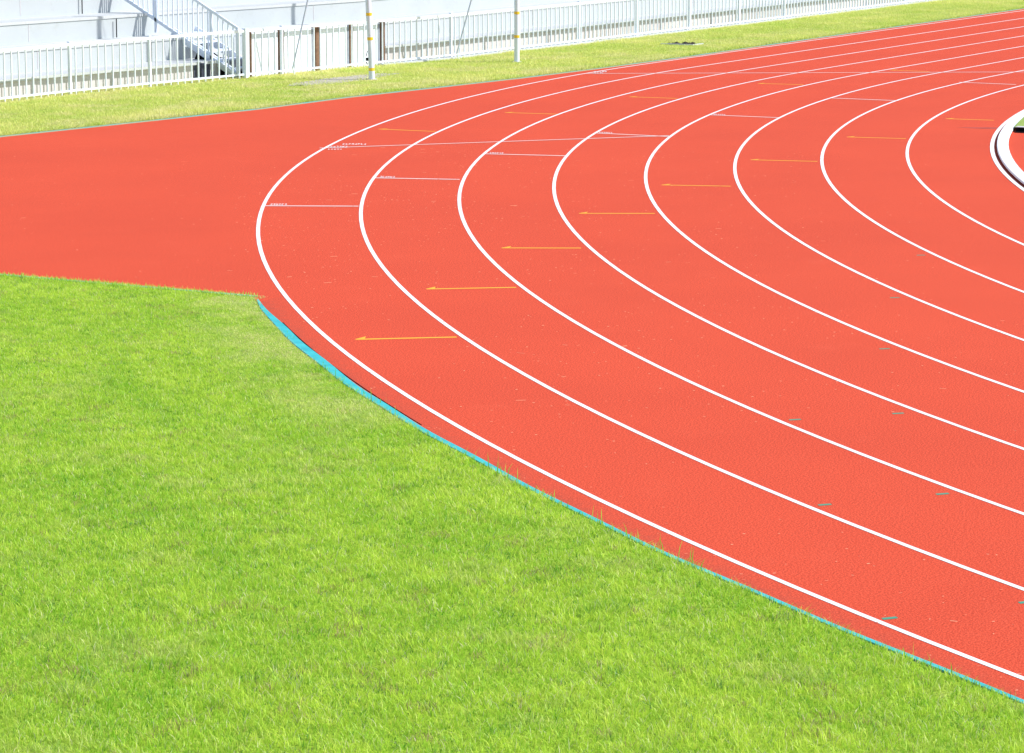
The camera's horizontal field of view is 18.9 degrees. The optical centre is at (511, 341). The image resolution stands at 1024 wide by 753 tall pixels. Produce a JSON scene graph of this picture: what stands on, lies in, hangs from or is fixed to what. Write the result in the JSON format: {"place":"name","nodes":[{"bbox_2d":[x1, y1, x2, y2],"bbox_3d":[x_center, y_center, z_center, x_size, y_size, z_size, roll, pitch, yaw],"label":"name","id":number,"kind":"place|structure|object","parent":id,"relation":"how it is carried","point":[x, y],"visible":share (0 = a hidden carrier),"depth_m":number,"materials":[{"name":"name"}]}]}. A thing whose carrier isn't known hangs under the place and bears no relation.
{"place":"outdoors","nodes":[
{"label":"outdoors","id":0,"kind":"place"},
{"bbox_2d":[288,73,398,85],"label":"bare ground","id":1,"kind":"structure","parent":0,"point":[350,78],"depth_m":58.38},
{"bbox_2d":[0,9,1023,699],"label":"running track","id":2,"kind":"structure","parent":0,"point":[846,469],"depth_m":32.37,"materials":[{"name":"rubber"}]},
{"bbox_2d":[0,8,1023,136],"bbox_3d":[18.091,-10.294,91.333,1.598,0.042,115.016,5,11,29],"label":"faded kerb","id":3,"kind":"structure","parent":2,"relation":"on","point":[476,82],"depth_m":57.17,"materials":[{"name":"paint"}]},
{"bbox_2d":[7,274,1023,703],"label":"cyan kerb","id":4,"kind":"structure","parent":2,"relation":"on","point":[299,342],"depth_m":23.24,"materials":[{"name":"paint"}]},
{"bbox_2d":[997,111,1023,183],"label":"kerb rail","id":5,"kind":"object","parent":2,"relation":"on","point":[1011,165],"visible":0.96,"depth_m":44.99,"materials":[{"name":"white metal"}]},
{"bbox_2d":[1014,126,1023,132],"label":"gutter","id":6,"kind":"object","parent":2,"relation":"on","point":[1020,129],"visible":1,"depth_m":48.01,"materials":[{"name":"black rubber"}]},
{"bbox_2d":[0,273,1023,752],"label":"lawn","id":7,"kind":"structure","parent":0,"point":[214,559],"depth_m":18.26,"materials":[{"name":"plant"}]},
{"bbox_2d":[2,272,951,676],"bbox_3d":[-1.128,0.383,24.947,3.784,0.168,24.588,-6,11,-32],"label":"grass fringe","id":8,"kind":"object","parent":7,"relation":"on","point":[384,410],"depth_m":22.39,"materials":[{"name":"green plant"}]},
{"bbox_2d":[0,0,1023,135],"bbox_3d":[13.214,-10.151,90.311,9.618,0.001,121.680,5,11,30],"label":"verge","id":9,"kind":"structure","parent":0,"point":[219,97],"depth_m":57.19,"materials":[{"name":"plant"}]},
{"bbox_2d":[0,30,244,101],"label":"picket fence","id":10,"kind":"object","parent":9,"relation":"on","point":[148,38],"visible":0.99,"depth_m":55.76,"materials":[{"name":"white metal"}]},
{"bbox_2d":[249,22,384,76],"bbox_3d":[-3.848,-5.758,60.581,0.094,0.875,4.264,7,11,35],"label":"picket fence","id":11,"kind":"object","parent":9,"relation":"on","point":[304,47],"depth_m":60.47,"materials":[{"name":"white metal"}]},
{"bbox_2d":[365,0,376,79],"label":"striped pole","id":12,"kind":"object","parent":9,"relation":"on","point":[370,59],"visible":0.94,"depth_m":58.20,"materials":[{"name":"white metal"}]},
{"bbox_2d":[292,0,308,74],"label":"guy rope","id":13,"kind":"object","parent":12,"relation":"attached to","point":[299,37],"visible":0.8,"depth_m":59.12,"materials":[{"name":"white metal"}]},
{"bbox_2d":[0,0,908,96],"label":"grandstand","id":14,"kind":"object","parent":9,"relation":"on","point":[25,23],"visible":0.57,"depth_m":61.84,"materials":[{"name":"concrete"}]},
{"bbox_2d":[81,0,241,77],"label":"staircase","id":15,"kind":"structure","parent":14,"relation":"on","point":[173,30],"depth_m":59.05,"materials":[{"name":"white metal"}]},
{"bbox_2d":[512,0,519,61],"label":"striped pole","id":16,"kind":"object","parent":9,"relation":"on","point":[517,30],"visible":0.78,"depth_m":62.84,"materials":[{"name":"white metal"}]},
{"bbox_2d":[456,0,471,58],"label":"guy rope","id":17,"kind":"object","parent":16,"relation":"attached to","point":[463,28],"visible":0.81,"depth_m":63.66,"materials":[{"name":"white metal"}]},
{"bbox_2d":[241,0,940,77],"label":"picket fence","id":18,"kind":"object","parent":9,"relation":"on","point":[246,57],"visible":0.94,"depth_m":66.99,"materials":[{"name":"white metal"}]},
{"bbox_2d":[661,41,703,44],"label":"drain hole","id":19,"kind":"object","parent":9,"relation":"in","point":[684,43],"visible":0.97,"depth_m":68.42,"materials":[{"name":"grey metal"}]},
{"bbox_2d":[1015,117,1023,126],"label":"infield","id":20,"kind":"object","parent":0,"point":[1020,122],"visible":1,"depth_m":48.72,"materials":[{"name":"green plant"}]}
]}

